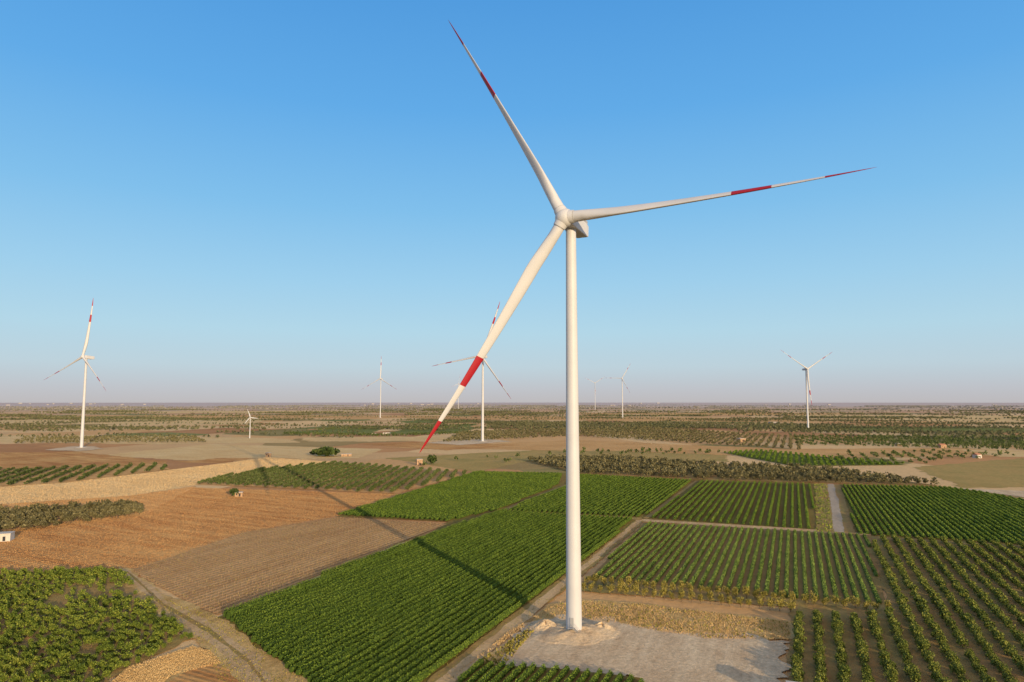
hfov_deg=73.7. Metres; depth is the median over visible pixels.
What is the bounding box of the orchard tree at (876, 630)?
[871,626,882,635]
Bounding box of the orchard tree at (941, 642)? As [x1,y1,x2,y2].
[936,640,945,647]
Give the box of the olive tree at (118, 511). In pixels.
[111,507,123,518]
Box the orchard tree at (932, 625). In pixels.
[929,622,941,629]
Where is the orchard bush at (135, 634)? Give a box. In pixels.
[131,632,139,638]
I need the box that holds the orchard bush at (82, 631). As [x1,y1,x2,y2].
[79,629,87,636]
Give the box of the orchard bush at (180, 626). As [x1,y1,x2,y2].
[174,623,186,632]
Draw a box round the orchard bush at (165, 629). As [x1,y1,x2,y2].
[162,626,169,632]
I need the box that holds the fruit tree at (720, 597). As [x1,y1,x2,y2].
[717,594,724,604]
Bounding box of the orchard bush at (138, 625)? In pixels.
[135,621,143,629]
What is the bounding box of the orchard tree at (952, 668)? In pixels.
[949,662,960,672]
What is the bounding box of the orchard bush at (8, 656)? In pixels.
[1,652,13,662]
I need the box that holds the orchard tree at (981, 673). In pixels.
[978,669,987,676]
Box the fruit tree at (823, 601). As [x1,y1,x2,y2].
[820,597,829,605]
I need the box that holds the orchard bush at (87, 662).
[82,657,91,666]
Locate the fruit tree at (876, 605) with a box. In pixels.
[871,602,879,608]
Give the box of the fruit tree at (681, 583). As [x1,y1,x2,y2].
[678,580,684,588]
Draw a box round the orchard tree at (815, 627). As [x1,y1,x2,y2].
[810,624,818,632]
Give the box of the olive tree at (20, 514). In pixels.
[17,512,25,517]
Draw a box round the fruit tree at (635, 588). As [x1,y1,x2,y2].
[630,584,638,596]
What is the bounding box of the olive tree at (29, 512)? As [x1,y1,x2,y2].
[24,511,32,516]
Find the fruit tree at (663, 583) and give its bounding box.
[661,580,667,588]
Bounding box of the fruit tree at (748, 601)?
[746,599,751,606]
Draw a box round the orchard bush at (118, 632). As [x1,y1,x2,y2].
[114,629,120,636]
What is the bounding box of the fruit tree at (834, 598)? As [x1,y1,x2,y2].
[830,594,840,604]
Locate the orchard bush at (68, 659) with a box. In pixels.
[62,657,71,663]
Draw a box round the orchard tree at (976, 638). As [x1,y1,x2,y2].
[974,633,986,640]
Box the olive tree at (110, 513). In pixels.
[107,509,114,517]
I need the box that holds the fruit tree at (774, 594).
[770,592,777,599]
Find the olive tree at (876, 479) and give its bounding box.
[871,476,880,484]
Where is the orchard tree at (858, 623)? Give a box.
[852,621,862,628]
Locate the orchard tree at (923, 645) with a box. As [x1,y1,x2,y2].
[916,641,929,651]
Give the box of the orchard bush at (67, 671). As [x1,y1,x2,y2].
[55,666,69,672]
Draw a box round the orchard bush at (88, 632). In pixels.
[84,630,92,636]
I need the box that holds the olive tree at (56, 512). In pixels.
[51,509,60,517]
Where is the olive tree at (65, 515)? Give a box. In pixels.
[61,513,69,521]
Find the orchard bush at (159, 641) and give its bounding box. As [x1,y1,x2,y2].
[155,639,163,645]
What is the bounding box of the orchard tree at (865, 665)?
[862,663,871,671]
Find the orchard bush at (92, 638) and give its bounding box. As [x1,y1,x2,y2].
[86,634,98,646]
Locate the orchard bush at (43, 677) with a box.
[37,674,50,681]
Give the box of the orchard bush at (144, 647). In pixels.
[137,644,146,655]
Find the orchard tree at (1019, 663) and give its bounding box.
[1017,661,1023,670]
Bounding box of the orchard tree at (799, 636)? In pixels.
[795,631,806,642]
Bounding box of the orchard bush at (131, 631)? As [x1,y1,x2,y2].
[128,628,135,634]
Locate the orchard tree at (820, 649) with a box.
[817,647,824,654]
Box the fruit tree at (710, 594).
[706,591,713,603]
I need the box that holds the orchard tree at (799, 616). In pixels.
[794,615,803,620]
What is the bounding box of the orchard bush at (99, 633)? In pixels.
[95,630,105,636]
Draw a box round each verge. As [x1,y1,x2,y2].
[117,566,307,681]
[427,520,642,681]
[814,484,854,534]
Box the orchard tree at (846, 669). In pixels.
[838,665,851,677]
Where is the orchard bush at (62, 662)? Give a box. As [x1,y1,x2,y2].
[58,660,69,665]
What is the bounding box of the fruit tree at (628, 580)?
[626,576,631,585]
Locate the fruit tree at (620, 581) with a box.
[618,578,625,585]
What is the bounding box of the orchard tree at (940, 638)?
[935,634,946,640]
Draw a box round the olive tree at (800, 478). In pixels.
[797,475,804,482]
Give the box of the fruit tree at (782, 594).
[779,589,786,600]
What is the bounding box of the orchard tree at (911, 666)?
[904,664,918,674]
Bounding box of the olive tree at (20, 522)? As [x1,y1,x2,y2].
[14,519,26,529]
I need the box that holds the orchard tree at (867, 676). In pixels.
[862,673,874,681]
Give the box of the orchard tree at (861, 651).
[856,646,868,656]
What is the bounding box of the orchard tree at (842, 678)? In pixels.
[839,676,849,681]
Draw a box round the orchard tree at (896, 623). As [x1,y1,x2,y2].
[891,620,901,629]
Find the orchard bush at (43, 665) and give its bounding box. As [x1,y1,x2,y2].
[31,661,49,671]
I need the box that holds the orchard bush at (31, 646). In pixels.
[29,644,36,649]
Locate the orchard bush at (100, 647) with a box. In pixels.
[96,644,105,652]
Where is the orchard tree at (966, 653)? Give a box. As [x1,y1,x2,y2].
[964,651,974,656]
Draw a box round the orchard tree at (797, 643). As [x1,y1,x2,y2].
[793,640,804,651]
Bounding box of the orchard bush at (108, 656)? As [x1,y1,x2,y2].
[100,652,112,660]
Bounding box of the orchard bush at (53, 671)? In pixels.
[50,667,59,676]
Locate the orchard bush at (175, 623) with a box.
[171,621,178,627]
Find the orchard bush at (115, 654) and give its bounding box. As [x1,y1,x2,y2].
[113,651,120,657]
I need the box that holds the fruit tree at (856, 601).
[850,596,859,607]
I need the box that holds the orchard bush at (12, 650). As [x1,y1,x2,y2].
[8,647,18,654]
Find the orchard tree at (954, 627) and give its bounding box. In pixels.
[949,625,958,630]
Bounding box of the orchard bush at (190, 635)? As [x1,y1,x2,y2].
[186,632,193,639]
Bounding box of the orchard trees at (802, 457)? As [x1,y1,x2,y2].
[724,449,903,464]
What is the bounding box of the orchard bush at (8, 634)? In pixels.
[3,632,12,637]
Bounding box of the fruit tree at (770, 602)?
[766,598,774,607]
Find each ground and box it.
[0,403,1023,681]
[0,465,168,485]
[0,571,189,681]
[198,464,468,493]
[217,471,816,681]
[463,664,639,681]
[471,599,794,665]
[582,536,1023,681]
[588,522,885,605]
[841,484,1023,544]
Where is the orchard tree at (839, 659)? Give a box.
[837,657,846,663]
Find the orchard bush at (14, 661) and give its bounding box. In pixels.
[10,657,20,666]
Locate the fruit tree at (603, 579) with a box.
[599,575,606,585]
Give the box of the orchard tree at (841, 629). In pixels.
[832,626,843,632]
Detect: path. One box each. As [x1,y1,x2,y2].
[123,569,272,681]
[435,520,641,681]
[506,484,565,508]
[546,513,641,519]
[642,519,870,534]
[644,481,696,518]
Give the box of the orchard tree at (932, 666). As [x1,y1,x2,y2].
[927,661,941,670]
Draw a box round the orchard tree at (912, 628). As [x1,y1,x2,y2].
[909,624,923,631]
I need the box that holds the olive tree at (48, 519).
[44,515,52,523]
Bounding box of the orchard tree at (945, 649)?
[940,645,950,654]
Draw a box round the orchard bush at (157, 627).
[153,624,160,630]
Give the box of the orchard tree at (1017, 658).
[1012,655,1023,663]
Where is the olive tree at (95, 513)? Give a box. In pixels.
[91,511,98,518]
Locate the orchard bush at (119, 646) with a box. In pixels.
[116,641,123,649]
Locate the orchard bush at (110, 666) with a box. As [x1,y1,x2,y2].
[106,663,118,671]
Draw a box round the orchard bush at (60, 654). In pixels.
[57,650,70,659]
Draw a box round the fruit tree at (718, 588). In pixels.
[714,586,721,594]
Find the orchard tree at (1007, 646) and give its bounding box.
[1003,643,1015,650]
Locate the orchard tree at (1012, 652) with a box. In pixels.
[1007,648,1017,657]
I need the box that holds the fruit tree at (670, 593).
[668,591,673,600]
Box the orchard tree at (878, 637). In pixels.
[875,633,882,641]
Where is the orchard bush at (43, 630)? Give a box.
[39,628,47,633]
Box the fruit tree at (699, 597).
[697,594,702,603]
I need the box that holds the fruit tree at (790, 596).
[788,591,795,600]
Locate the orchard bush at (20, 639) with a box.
[16,636,23,642]
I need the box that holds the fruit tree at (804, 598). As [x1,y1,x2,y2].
[801,593,808,602]
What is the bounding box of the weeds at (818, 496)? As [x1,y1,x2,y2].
[814,483,832,530]
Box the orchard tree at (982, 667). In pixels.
[975,664,987,672]
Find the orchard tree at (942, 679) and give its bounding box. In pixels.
[937,677,951,681]
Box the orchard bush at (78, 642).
[73,640,81,647]
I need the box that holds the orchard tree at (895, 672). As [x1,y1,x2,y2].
[884,668,897,676]
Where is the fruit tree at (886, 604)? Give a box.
[884,600,891,606]
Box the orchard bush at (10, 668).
[7,666,15,673]
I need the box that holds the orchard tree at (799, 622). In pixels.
[793,620,804,626]
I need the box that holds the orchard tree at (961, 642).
[956,637,968,648]
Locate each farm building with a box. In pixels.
[0,531,14,541]
[234,491,242,496]
[416,459,422,464]
[937,444,946,447]
[972,453,981,457]
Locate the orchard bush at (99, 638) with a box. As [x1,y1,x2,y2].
[96,635,101,644]
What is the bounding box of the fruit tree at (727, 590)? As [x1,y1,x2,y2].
[722,586,729,595]
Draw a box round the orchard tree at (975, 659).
[969,655,980,663]
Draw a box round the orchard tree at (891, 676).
[883,671,897,680]
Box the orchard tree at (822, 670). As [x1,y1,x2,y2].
[815,666,826,672]
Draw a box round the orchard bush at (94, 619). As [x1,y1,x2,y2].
[91,617,99,624]
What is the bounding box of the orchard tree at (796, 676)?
[791,672,802,680]
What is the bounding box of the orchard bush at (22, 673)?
[17,669,27,675]
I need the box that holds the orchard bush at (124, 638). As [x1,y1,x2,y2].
[120,636,126,642]
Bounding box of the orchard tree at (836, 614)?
[831,612,840,618]
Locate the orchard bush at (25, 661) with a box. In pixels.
[19,657,31,667]
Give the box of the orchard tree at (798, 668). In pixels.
[791,665,804,674]
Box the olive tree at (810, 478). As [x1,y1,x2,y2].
[807,475,814,480]
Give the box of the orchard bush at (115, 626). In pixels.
[113,623,119,630]
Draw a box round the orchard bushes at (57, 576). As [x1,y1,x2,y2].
[0,565,157,636]
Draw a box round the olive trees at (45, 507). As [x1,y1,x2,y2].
[0,499,139,513]
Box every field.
[0,418,267,424]
[0,435,299,443]
[0,452,166,469]
[0,460,327,503]
[0,486,195,530]
[0,487,395,574]
[4,415,480,417]
[56,411,389,412]
[106,444,380,460]
[133,517,445,614]
[170,663,238,681]
[180,458,309,462]
[296,427,381,433]
[300,436,469,441]
[364,441,518,449]
[386,450,728,470]
[388,440,992,457]
[390,424,475,433]
[400,420,475,422]
[486,416,791,421]
[525,458,937,485]
[543,413,839,414]
[728,451,903,465]
[758,425,1023,432]
[794,415,1023,421]
[914,458,1023,487]
[964,450,1023,456]
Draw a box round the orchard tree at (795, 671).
[792,668,804,679]
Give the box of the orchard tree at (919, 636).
[915,632,923,639]
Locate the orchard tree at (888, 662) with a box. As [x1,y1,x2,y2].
[884,659,897,671]
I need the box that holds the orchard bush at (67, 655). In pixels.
[58,651,71,660]
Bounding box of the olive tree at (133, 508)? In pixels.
[131,506,136,512]
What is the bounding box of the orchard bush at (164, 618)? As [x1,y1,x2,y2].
[160,615,169,622]
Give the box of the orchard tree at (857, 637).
[854,634,861,640]
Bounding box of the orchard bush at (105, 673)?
[101,669,110,679]
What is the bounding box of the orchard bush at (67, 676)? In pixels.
[61,673,71,679]
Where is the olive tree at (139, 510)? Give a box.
[136,506,143,514]
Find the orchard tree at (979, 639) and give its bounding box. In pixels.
[976,637,985,644]
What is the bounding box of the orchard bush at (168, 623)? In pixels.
[164,621,172,626]
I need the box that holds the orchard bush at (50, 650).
[44,647,54,655]
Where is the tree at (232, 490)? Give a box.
[229,488,238,495]
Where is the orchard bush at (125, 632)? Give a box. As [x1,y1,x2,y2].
[120,628,129,635]
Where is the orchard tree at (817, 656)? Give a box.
[813,653,822,659]
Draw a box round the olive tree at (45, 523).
[38,520,48,527]
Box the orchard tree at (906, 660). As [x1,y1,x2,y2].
[902,658,911,664]
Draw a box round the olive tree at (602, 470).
[598,467,605,473]
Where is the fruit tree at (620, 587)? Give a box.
[616,583,622,592]
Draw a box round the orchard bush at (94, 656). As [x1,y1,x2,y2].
[90,654,98,659]
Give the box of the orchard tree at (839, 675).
[836,671,848,679]
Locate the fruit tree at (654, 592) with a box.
[651,587,656,598]
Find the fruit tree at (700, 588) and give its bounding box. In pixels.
[698,585,704,593]
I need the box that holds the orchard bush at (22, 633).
[17,628,27,636]
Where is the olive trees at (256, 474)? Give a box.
[197,460,466,486]
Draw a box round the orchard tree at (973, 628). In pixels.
[970,624,981,633]
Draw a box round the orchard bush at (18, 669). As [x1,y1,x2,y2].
[14,666,25,674]
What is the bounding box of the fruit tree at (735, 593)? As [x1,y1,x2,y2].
[730,587,738,596]
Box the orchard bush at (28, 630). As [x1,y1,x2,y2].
[24,628,30,636]
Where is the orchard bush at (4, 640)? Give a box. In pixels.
[0,637,8,643]
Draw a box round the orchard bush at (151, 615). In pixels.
[148,613,155,619]
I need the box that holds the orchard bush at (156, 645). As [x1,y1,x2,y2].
[151,642,159,651]
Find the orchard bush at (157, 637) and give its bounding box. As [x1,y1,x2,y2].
[150,635,159,642]
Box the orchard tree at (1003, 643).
[999,640,1008,647]
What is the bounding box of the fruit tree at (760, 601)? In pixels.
[757,596,763,608]
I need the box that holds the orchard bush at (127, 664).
[123,660,131,667]
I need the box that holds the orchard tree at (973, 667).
[971,663,978,671]
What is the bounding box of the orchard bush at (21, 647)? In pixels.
[18,645,26,650]
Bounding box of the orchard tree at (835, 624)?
[831,623,839,630]
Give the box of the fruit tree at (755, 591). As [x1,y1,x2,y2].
[752,588,760,599]
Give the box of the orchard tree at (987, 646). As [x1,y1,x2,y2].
[982,642,993,650]
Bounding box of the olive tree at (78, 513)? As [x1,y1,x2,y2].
[72,510,85,520]
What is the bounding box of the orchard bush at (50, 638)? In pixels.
[42,634,56,642]
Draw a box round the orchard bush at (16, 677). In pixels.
[8,672,19,681]
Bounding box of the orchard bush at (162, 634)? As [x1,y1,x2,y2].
[160,630,164,638]
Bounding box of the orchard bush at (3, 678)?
[0,673,8,681]
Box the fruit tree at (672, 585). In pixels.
[669,582,675,591]
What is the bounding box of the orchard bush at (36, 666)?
[31,664,41,670]
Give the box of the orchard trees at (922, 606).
[865,534,1023,639]
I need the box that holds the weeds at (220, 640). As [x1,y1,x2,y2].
[151,595,302,681]
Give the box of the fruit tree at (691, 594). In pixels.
[688,591,694,602]
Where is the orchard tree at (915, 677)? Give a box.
[908,672,920,681]
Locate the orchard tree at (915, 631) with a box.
[912,627,922,635]
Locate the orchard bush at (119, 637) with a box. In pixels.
[115,634,124,641]
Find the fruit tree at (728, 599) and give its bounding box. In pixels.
[726,595,731,605]
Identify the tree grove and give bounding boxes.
[0,404,1023,409]
[0,408,1023,419]
[0,415,1023,441]
[0,423,265,431]
[13,434,205,442]
[283,431,471,435]
[318,423,467,429]
[422,451,551,464]
[443,426,800,449]
[486,420,792,428]
[563,447,719,454]
[793,434,1023,449]
[801,448,1013,463]
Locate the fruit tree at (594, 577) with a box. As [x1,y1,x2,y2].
[591,573,598,583]
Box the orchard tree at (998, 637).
[994,631,1004,641]
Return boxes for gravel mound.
[524,618,555,631]
[531,619,620,645]
[594,620,616,630]
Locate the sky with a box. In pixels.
[0,0,1023,402]
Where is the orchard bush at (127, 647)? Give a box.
[121,642,132,651]
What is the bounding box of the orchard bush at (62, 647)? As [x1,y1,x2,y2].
[57,642,69,651]
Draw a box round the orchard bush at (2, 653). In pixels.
[0,649,4,658]
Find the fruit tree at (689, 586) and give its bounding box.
[685,581,694,592]
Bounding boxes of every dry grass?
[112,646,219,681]
[454,602,560,675]
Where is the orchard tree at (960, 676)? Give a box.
[955,674,966,681]
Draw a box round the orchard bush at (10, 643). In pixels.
[6,640,13,646]
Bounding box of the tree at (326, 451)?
[312,446,339,455]
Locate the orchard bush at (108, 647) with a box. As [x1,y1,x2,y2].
[104,644,115,652]
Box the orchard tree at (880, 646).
[876,642,887,649]
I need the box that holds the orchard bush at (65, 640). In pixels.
[60,636,69,643]
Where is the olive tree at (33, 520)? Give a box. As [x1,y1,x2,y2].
[28,516,39,526]
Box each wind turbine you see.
[44,301,104,447]
[245,409,257,437]
[366,368,395,417]
[420,20,874,632]
[434,302,509,440]
[621,363,630,417]
[781,350,831,427]
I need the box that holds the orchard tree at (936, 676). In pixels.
[933,671,945,680]
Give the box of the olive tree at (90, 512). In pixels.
[86,509,93,517]
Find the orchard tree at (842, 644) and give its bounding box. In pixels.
[837,641,845,648]
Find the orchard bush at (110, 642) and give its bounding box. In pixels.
[103,640,112,647]
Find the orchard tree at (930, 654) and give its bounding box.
[921,651,934,660]
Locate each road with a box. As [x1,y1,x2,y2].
[827,484,844,532]
[963,488,1023,496]
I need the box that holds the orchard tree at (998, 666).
[995,662,1006,672]
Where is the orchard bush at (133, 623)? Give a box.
[130,620,137,628]
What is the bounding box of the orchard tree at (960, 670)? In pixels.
[954,664,965,674]
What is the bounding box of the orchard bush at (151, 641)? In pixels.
[149,636,156,643]
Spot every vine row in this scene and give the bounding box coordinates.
[223,508,503,616]
[226,508,507,618]
[230,510,511,621]
[235,510,516,623]
[236,510,520,626]
[238,510,524,629]
[243,511,528,631]
[247,511,532,634]
[251,511,540,641]
[253,511,537,635]
[256,511,545,644]
[261,512,549,647]
[263,512,554,650]
[267,513,558,654]
[272,512,562,657]
[278,514,565,659]
[283,516,565,662]
[285,518,565,667]
[289,514,580,671]
[295,514,585,674]
[302,514,590,677]
[307,514,594,681]
[312,514,599,681]
[321,515,603,681]
[321,520,465,574]
[334,515,608,681]
[338,471,507,514]
[344,471,511,514]
[346,515,613,681]
[347,472,512,514]
[353,472,517,514]
[356,471,504,508]
[356,472,519,515]
[359,516,618,681]
[362,472,523,515]
[367,472,528,515]
[371,472,531,516]
[372,516,622,681]
[376,472,500,501]
[376,472,534,516]
[381,472,538,516]
[382,516,627,681]
[385,472,541,516]
[390,472,545,517]
[394,515,632,681]
[395,471,498,495]
[396,472,549,517]
[401,472,552,517]
[405,472,555,518]
[407,529,619,681]
[409,472,558,518]
[412,471,495,491]
[414,472,561,518]
[420,473,561,518]
[425,475,560,518]
[426,471,490,486]
[431,476,560,519]
[435,477,559,519]
[439,471,487,482]
[441,479,559,519]
[445,481,558,520]
[451,470,484,478]
[456,482,558,518]
[457,658,483,681]
[467,661,493,681]
[474,486,551,514]
[477,659,505,681]
[488,660,515,681]
[490,499,519,510]
[503,661,526,681]
[508,474,599,509]
[514,474,603,509]
[515,662,536,681]
[517,474,597,504]
[518,474,606,509]
[523,475,609,510]
[528,475,613,511]
[528,663,546,681]
[533,475,616,511]
[538,475,619,511]
[538,663,559,681]
[543,476,623,511]
[548,476,627,511]
[552,665,569,681]
[554,476,630,512]
[558,476,633,512]
[563,476,636,512]
[564,666,579,681]
[576,668,590,681]
[580,476,640,507]
[580,477,643,510]
[580,477,647,513]
[583,477,650,513]
[589,477,654,513]
[589,667,602,681]
[594,477,657,514]
[595,522,656,577]
[599,477,661,514]
[601,669,613,681]
[603,522,663,577]
[604,478,665,514]
[607,521,651,558]
[610,478,668,515]
[612,522,669,579]
[612,672,623,681]
[614,478,672,515]
[617,523,674,579]
[620,478,676,515]
[624,673,634,681]
[625,478,679,515]
[629,523,680,579]
[630,478,683,515]
[636,479,687,516]
[636,523,687,582]
[644,524,693,581]
[645,479,690,514]
[652,495,679,517]
[654,524,699,584]
[659,480,702,518]
[661,524,705,583]
[666,480,707,518]
[672,524,711,583]
[673,480,713,519]
[681,480,718,519]
[682,525,717,582]
[688,480,723,519]
[689,525,724,585]
[695,480,728,520]
[697,526,730,587]
[703,480,734,520]
[707,526,737,589]
[711,481,739,521]
[716,526,743,589]
[718,481,744,522]
[726,481,749,522]
[726,528,749,588]
[734,481,755,522]
[734,527,756,592]
[742,481,760,523]
[745,527,762,593]
[749,481,765,524]
[754,528,769,593]
[758,482,771,524]
[764,528,776,593]
[766,481,776,525]
[773,529,782,594]
[774,482,782,526]
[782,482,787,526]
[784,529,789,597]
[790,482,793,527]
[793,529,798,597]
[797,482,801,527]
[800,530,808,599]
[802,482,810,528]
[807,530,819,599]
[808,483,814,508]
[814,531,828,600]
[820,531,838,599]
[827,531,849,600]
[834,532,859,601]
[841,488,869,533]
[841,532,870,602]
[843,484,876,534]
[847,484,882,534]
[848,532,881,603]
[849,512,862,533]
[851,483,890,535]
[855,484,896,535]
[855,533,877,575]
[860,484,903,535]
[863,533,871,546]
[864,484,911,536]
[869,484,918,536]
[873,484,925,537]
[877,484,932,536]
[881,484,939,537]
[886,485,947,538]
[890,484,954,538]
[894,484,962,539]
[899,484,969,539]
[903,485,977,540]
[908,485,984,539]
[912,485,991,540]
[916,485,999,541]
[921,485,1007,542]
[925,485,1015,543]
[929,485,1023,541]
[935,485,1023,540]
[939,485,1023,535]
[943,485,1023,532]
[948,486,1023,528]
[954,487,1023,525]
[960,487,1023,522]
[966,488,1023,518]
[971,489,1023,516]
[978,490,1023,513]
[985,491,1023,510]
[994,492,1023,508]
[1001,494,1023,504]
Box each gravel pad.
[47,446,101,450]
[423,439,509,444]
[496,614,791,681]
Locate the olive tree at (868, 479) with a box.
[865,477,873,483]
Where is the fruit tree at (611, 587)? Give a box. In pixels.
[606,583,614,594]
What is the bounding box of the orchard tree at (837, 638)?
[833,634,841,642]
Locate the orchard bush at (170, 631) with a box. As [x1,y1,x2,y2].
[167,627,176,635]
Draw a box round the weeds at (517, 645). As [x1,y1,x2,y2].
[478,625,533,663]
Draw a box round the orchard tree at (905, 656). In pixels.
[901,653,912,659]
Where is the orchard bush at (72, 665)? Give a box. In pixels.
[65,659,79,670]
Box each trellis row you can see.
[150,517,363,576]
[159,519,384,584]
[163,519,375,578]
[183,521,415,597]
[191,522,426,599]
[195,523,418,596]
[201,525,432,604]
[205,525,436,607]
[209,537,411,609]
[213,561,346,611]
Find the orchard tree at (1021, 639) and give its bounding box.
[1018,636,1023,644]
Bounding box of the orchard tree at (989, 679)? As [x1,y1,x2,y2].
[981,675,996,681]
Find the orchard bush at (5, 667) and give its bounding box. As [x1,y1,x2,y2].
[0,662,12,671]
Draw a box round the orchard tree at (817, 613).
[813,611,823,619]
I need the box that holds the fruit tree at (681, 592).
[677,586,684,601]
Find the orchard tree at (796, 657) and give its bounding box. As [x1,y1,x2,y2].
[790,655,801,662]
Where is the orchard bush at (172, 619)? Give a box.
[168,616,176,622]
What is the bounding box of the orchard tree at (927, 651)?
[920,650,933,656]
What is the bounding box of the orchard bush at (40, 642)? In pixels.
[36,637,47,649]
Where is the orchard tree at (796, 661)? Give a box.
[790,659,801,666]
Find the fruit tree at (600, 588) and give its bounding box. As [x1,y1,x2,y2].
[597,585,602,592]
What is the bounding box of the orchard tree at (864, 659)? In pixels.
[858,654,869,664]
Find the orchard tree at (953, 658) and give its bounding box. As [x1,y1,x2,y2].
[948,653,961,663]
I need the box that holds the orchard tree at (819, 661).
[816,658,825,666]
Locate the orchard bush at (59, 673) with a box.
[55,668,66,677]
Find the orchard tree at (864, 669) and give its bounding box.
[861,667,871,673]
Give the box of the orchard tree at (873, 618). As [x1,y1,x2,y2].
[866,615,877,621]
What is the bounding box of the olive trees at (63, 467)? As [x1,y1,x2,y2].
[0,461,166,484]
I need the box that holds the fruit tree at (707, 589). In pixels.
[704,586,711,591]
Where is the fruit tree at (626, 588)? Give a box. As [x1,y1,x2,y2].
[623,583,629,595]
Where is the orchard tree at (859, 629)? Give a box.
[853,627,862,632]
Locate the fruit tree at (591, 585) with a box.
[588,581,595,592]
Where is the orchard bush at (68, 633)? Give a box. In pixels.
[64,630,72,638]
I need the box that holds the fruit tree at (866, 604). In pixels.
[862,599,870,609]
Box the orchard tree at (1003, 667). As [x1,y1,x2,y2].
[997,665,1011,673]
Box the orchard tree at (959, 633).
[953,630,965,637]
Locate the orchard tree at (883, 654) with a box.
[878,651,889,660]
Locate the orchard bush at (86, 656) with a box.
[83,653,91,659]
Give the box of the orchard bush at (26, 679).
[22,674,33,681]
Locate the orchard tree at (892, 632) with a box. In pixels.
[890,627,901,633]
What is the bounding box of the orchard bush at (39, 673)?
[33,669,42,680]
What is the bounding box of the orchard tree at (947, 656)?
[944,651,956,661]
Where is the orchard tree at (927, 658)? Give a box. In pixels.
[924,654,932,662]
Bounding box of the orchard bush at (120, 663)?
[116,660,124,668]
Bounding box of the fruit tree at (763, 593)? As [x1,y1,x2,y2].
[760,591,767,599]
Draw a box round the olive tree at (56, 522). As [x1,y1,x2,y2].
[52,519,60,525]
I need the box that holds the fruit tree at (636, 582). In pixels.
[632,579,641,587]
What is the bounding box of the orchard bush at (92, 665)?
[90,661,97,669]
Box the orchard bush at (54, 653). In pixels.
[49,649,61,658]
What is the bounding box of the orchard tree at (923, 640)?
[916,637,930,648]
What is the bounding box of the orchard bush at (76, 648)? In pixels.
[71,645,79,654]
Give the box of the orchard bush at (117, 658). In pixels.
[108,657,120,663]
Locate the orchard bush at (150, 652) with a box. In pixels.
[143,646,157,658]
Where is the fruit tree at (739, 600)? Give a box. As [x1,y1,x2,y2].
[736,596,744,607]
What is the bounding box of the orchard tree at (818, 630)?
[814,628,823,635]
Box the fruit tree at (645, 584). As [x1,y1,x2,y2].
[641,579,649,587]
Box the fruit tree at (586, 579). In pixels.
[583,576,592,583]
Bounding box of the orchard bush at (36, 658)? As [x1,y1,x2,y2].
[29,655,40,663]
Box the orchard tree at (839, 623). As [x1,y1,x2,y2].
[833,620,843,627]
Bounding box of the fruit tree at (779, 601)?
[775,597,784,610]
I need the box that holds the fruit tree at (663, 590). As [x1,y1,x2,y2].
[659,586,667,599]
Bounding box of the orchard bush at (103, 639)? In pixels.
[100,637,109,645]
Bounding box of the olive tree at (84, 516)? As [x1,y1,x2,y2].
[78,513,87,521]
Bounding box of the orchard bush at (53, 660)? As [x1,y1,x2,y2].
[46,656,57,666]
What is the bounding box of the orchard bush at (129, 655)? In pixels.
[119,651,133,659]
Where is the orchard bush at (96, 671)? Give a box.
[92,668,99,676]
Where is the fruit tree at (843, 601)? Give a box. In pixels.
[840,597,850,606]
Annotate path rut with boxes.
[127,571,265,681]
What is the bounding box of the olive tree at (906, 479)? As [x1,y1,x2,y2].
[903,477,910,482]
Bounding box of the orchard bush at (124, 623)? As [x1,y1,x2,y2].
[118,621,130,629]
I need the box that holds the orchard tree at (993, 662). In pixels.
[991,659,1001,668]
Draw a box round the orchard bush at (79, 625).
[75,622,82,628]
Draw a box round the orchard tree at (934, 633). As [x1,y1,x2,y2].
[931,629,943,638]
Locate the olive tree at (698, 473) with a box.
[696,471,702,477]
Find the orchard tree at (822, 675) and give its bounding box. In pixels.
[815,671,828,681]
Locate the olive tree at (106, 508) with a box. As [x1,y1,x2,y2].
[101,506,112,511]
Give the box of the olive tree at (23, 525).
[19,521,32,529]
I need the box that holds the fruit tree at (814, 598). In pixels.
[808,591,818,604]
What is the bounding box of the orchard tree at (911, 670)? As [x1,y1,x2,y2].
[904,666,921,679]
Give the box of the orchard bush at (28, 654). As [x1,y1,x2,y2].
[21,649,35,659]
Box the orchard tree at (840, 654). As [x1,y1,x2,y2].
[835,652,846,660]
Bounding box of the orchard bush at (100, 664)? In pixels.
[95,659,106,669]
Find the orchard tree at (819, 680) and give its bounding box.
[813,675,823,681]
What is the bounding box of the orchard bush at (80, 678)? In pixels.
[76,674,83,681]
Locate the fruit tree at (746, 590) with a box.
[742,585,749,598]
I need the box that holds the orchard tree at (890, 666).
[883,664,894,672]
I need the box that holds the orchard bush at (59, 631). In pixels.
[54,627,65,635]
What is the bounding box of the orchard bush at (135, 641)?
[130,637,144,648]
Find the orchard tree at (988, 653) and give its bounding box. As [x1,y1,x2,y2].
[985,651,993,658]
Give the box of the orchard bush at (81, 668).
[73,663,87,674]
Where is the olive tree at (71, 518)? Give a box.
[64,515,75,521]
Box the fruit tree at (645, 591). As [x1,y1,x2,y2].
[641,588,648,597]
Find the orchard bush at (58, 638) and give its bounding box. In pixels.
[54,635,62,641]
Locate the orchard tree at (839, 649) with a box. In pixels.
[836,647,846,653]
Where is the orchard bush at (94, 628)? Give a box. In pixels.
[89,624,97,631]
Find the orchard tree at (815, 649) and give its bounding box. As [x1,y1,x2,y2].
[812,644,825,650]
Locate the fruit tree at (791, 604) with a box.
[785,600,796,611]
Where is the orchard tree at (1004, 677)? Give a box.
[1001,673,1014,679]
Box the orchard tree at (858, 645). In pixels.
[856,643,866,650]
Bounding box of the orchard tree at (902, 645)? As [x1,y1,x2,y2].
[897,640,908,650]

